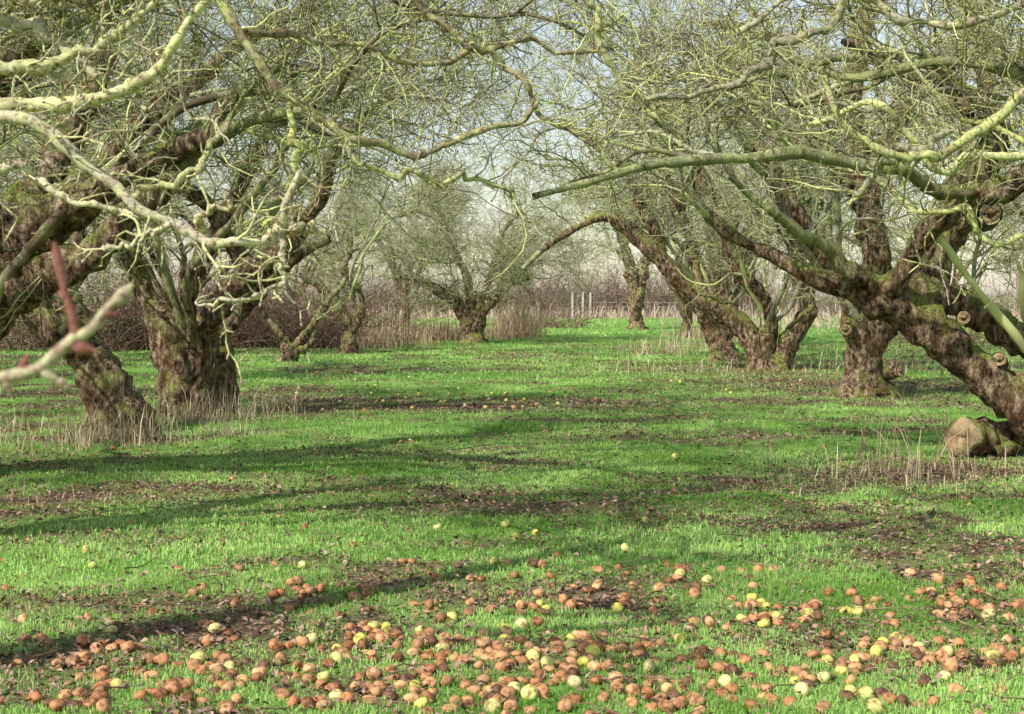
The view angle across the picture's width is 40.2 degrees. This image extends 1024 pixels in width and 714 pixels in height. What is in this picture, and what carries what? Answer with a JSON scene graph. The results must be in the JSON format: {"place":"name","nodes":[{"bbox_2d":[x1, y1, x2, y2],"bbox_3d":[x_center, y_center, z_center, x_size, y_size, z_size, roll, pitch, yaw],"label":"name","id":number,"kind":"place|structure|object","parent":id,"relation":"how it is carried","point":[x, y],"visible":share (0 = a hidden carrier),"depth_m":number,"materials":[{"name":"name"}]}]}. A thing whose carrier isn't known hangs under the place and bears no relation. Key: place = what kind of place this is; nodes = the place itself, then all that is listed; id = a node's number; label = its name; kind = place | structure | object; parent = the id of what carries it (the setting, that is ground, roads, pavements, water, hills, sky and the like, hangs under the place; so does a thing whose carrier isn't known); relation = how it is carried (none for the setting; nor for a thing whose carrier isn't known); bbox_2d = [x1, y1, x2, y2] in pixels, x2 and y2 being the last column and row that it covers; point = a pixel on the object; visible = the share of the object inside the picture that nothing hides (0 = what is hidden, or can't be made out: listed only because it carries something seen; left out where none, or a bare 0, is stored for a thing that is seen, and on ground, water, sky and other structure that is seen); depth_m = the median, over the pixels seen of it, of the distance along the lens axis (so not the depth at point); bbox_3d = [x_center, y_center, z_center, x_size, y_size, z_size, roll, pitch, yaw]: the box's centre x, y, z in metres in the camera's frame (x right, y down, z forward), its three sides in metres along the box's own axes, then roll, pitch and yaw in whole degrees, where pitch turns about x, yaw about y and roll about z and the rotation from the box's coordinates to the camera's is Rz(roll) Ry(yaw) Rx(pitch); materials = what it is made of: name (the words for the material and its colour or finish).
{"place":"outdoors","nodes":[
{"label":"outdoors","id":0,"kind":"place"},
{"bbox_2d":[0,242,134,392],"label":"apple twig","id":1,"kind":"object","parent":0,"point":[75,339],"visible":1,"depth_m":1.35,"materials":[{"name":"beige wood"}]},
{"bbox_2d":[0,296,1023,713],"bbox_3d":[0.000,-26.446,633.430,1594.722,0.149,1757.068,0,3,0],"label":"ground","id":2,"kind":"structure","parent":0,"point":[418,526],"depth_m":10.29,"materials":[{"name":"green plant"}]},
{"bbox_2d":[0,134,223,347],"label":"apple tree","id":3,"kind":"object","parent":2,"relation":"on","point":[132,232],"depth_m":41.89,"materials":[{"name":"green plant"}]},
{"bbox_2d":[0,9,226,245],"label":"apple tree","id":4,"kind":"object","parent":2,"relation":"on","point":[13,176],"visible":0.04,"depth_m":33.24,"materials":[{"name":"green plant"}]},
{"bbox_2d":[0,482,267,696],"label":"dry grass","id":5,"kind":"structure","parent":2,"relation":"on","point":[63,499],"depth_m":6.44,"materials":[{"name":"beige plant"}]},
{"bbox_2d":[0,366,389,455],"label":"dry grass","id":6,"kind":"structure","parent":2,"relation":"on","point":[112,434],"depth_m":15.56,"materials":[{"name":"beige plant"}]},
{"bbox_2d":[0,26,439,308],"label":"apple tree","id":7,"kind":"object","parent":2,"relation":"on","point":[186,249],"visible":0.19,"depth_m":25.31,"materials":[{"name":"green plant"}]},
{"bbox_2d":[104,0,370,126],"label":"apple tree","id":8,"kind":"object","parent":2,"relation":"on","point":[210,53],"visible":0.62,"depth_m":7.85,"materials":[{"name":"green plant"}]},
{"bbox_2d":[0,0,334,384],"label":"budded branch","id":9,"kind":"object","parent":8,"relation":"attached to","point":[17,110],"visible":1,"depth_m":4.66,"materials":[{"name":"green plant"}]},
{"bbox_2d":[176,0,1023,307],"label":"lichened branch","id":10,"kind":"object","parent":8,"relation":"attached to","point":[916,150],"visible":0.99,"depth_m":6.84,"materials":[{"name":"green plant"}]},
{"bbox_2d":[0,0,498,435],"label":"apple tree","id":11,"kind":"object","parent":2,"relation":"on","point":[103,365],"visible":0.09,"depth_m":15.80,"materials":[{"name":"brown plant"}]},
{"bbox_2d":[0,228,608,351],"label":"bramble thicket","id":12,"kind":"object","parent":2,"relation":"on","point":[249,326],"visible":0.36,"depth_m":41.80,"materials":[{"name":"brown plant"}]},
{"bbox_2d":[187,157,423,320],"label":"apple tree","id":13,"kind":"object","parent":2,"relation":"on","point":[331,231],"visible":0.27,"depth_m":56.82,"materials":[{"name":"green plant"}]},
{"bbox_2d":[260,249,353,361],"bbox_3d":[-4.452,-1.130,33.362,1.976,2.967,2.462,2,3,35],"label":"apple tree","id":14,"kind":"object","parent":2,"relation":"on","point":[292,351],"visible":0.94,"depth_m":32.93,"materials":[{"name":"brown plant"}]},
{"bbox_2d":[0,0,647,416],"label":"apple tree","id":15,"kind":"object","parent":2,"relation":"on","point":[188,348],"visible":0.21,"depth_m":18.32,"materials":[{"name":"green plant"}]},
{"bbox_2d":[182,52,519,353],"bbox_3d":[-4.806,-4.074,39.489,10.392,8.124,10.948,0,3,0],"label":"apple tree","id":16,"kind":"object","parent":2,"relation":"on","point":[349,343],"visible":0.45,"depth_m":38.81,"materials":[{"name":"green plant"}]},
{"bbox_2d":[0,0,788,351],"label":"apple tree","id":17,"kind":"object","parent":2,"relation":"on","point":[28,280],"visible":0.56,"depth_m":11.58,"materials":[{"name":"green plant"}]},
{"bbox_2d":[0,0,795,190],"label":"apple tree","id":18,"kind":"object","parent":2,"relation":"on","point":[26,45],"visible":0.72,"depth_m":8.39,"materials":[{"name":"green plant"}]},
{"bbox_2d":[320,154,504,325],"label":"apple tree","id":19,"kind":"object","parent":2,"relation":"on","point":[401,291],"visible":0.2,"depth_m":71.53,"materials":[{"name":"green plant"}]},
{"bbox_2d":[119,290,817,351],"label":"reeds","id":20,"kind":"object","parent":2,"relation":"on","point":[519,329],"visible":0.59,"depth_m":49.29,"materials":[{"name":"beige plant"}]},
{"bbox_2d":[308,140,645,343],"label":"apple tree","id":21,"kind":"object","parent":2,"relation":"on","point":[471,317],"visible":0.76,"depth_m":46.70,"materials":[{"name":"green plant"}]},
{"bbox_2d":[0,369,1023,713],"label":"fallen apples","id":22,"kind":"object","parent":2,"relation":"on","point":[584,643],"visible":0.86,"depth_m":6.11,"materials":[{"name":"food"}]},
{"bbox_2d":[0,292,1023,392],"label":"reeds","id":23,"kind":"object","parent":2,"relation":"on","point":[749,313],"visible":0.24,"depth_m":93.29,"materials":[{"name":"beige plant"}]},
{"bbox_2d":[0,343,1023,713],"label":"fallen leaves","id":24,"kind":"object","parent":2,"relation":"on","point":[146,647],"depth_m":9.04,"materials":[{"name":"plant"}]},
{"bbox_2d":[53,209,1022,309],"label":"distant trees","id":25,"kind":"object","parent":2,"relation":"on","point":[1017,274],"visible":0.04,"depth_m":145.20,"materials":[{"name":"grey plant"}]},
{"bbox_2d":[79,248,1018,317],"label":"scrub","id":26,"kind":"object","parent":2,"relation":"on","point":[607,293],"visible":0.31,"depth_m":101.72,"materials":[{"name":"beige plant"}]},
{"bbox_2d":[484,145,740,329],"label":"apple tree","id":27,"kind":"object","parent":2,"relation":"on","point":[636,282],"visible":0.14,"depth_m":63.67,"materials":[{"name":"brown plant"}]},
{"bbox_2d":[571,292,678,318],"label":"post and wire fence","id":28,"kind":"object","parent":2,"relation":"on","point":[582,302],"visible":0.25,"depth_m":93.91,"materials":[{"name":"grey wood"}]},
{"bbox_2d":[517,146,768,337],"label":"apple tree","id":29,"kind":"object","parent":2,"relation":"on","point":[684,307],"visible":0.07,"depth_m":51.81,"materials":[{"name":"brown plant"}]},
{"bbox_2d":[405,0,1023,441],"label":"apple tree","id":30,"kind":"object","parent":2,"relation":"on","point":[913,308],"visible":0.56,"depth_m":13.09,"materials":[{"name":"green plant"}]},
{"bbox_2d":[476,42,956,360],"bbox_3d":[4.994,-3.761,35.189,12.028,8.252,13.483,0,3,0],"label":"apple tree","id":31,"kind":"object","parent":2,"relation":"on","point":[718,341],"visible":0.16,"depth_m":34.80,"materials":[{"name":"brown plant"}]},
{"bbox_2d":[542,32,900,301],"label":"apple tree","id":32,"kind":"object","parent":2,"relation":"on","point":[716,289],"visible":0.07,"depth_m":43.32,"materials":[{"name":"green plant"}]},
{"bbox_2d":[440,0,1023,398],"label":"apple tree","id":33,"kind":"object","parent":2,"relation":"on","point":[866,373],"visible":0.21,"depth_m":21.70,"materials":[{"name":"brown plant"}]},
{"bbox_2d":[465,3,1023,372],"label":"apple tree","id":34,"kind":"object","parent":2,"relation":"on","point":[763,350],"visible":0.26,"depth_m":29.31,"materials":[{"name":"brown plant"}]},
{"bbox_2d":[752,140,833,281],"bbox_3d":[5.908,-3.117,29.115,1.858,3.551,1.883,0,3,0],"label":"ivy","id":35,"kind":"object","parent":34,"relation":"attached to","point":[802,192],"visible":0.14,"depth_m":29.09,"materials":[{"name":"green plant"}]},
{"bbox_2d":[567,0,1023,168],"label":"apple tree","id":36,"kind":"object","parent":2,"relation":"on","point":[999,67],"visible":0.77,"depth_m":8.17,"materials":[{"name":"green plant"}]},
{"bbox_2d":[687,388,1023,502],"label":"dry grass","id":37,"kind":"structure","parent":2,"relation":"on","point":[954,477],"depth_m":12.36,"materials":[{"name":"beige plant"}]},
{"bbox_2d":[815,277,1021,348],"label":"bramble thicket","id":38,"kind":"object","parent":2,"relation":"on","point":[971,334],"visible":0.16,"depth_m":43.07,"materials":[{"name":"brown plant"}]},
{"bbox_2d":[817,149,1023,294],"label":"apple tree","id":39,"kind":"object","parent":2,"relation":"on","point":[958,275],"visible":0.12,"depth_m":51.72,"materials":[{"name":"green plant"}]},
{"bbox_2d":[884,78,1023,273],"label":"apple tree","id":40,"kind":"object","parent":2,"relation":"on","point":[1020,214],"visible":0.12,"depth_m":38.70,"materials":[{"name":"green plant"}]},
{"bbox_2d":[924,17,1023,223],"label":"apple tree","id":41,"kind":"object","parent":2,"relation":"on","point":[1013,147],"visible":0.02,"depth_m":30.48,"materials":[{"name":"green plant"}]},
{"bbox_2d":[942,416,1023,458],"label":"sawn log","id":42,"kind":"object","parent":2,"relation":"on","point":[997,438],"visible":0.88,"depth_m":13.71,"materials":[{"name":"brown wood"}]},
{"bbox_2d":[1,0,1023,295],"label":"sky","id":43,"kind":"structure","parent":0,"point":[996,282],"materials":[{"name":"white"}]},
{"bbox_2d":[523,319,1021,395],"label":"dry grass","id":44,"kind":"structure","parent":0,"point":[668,346],"depth_m":31.31,"materials":[{"name":"beige plant"}]}
]}

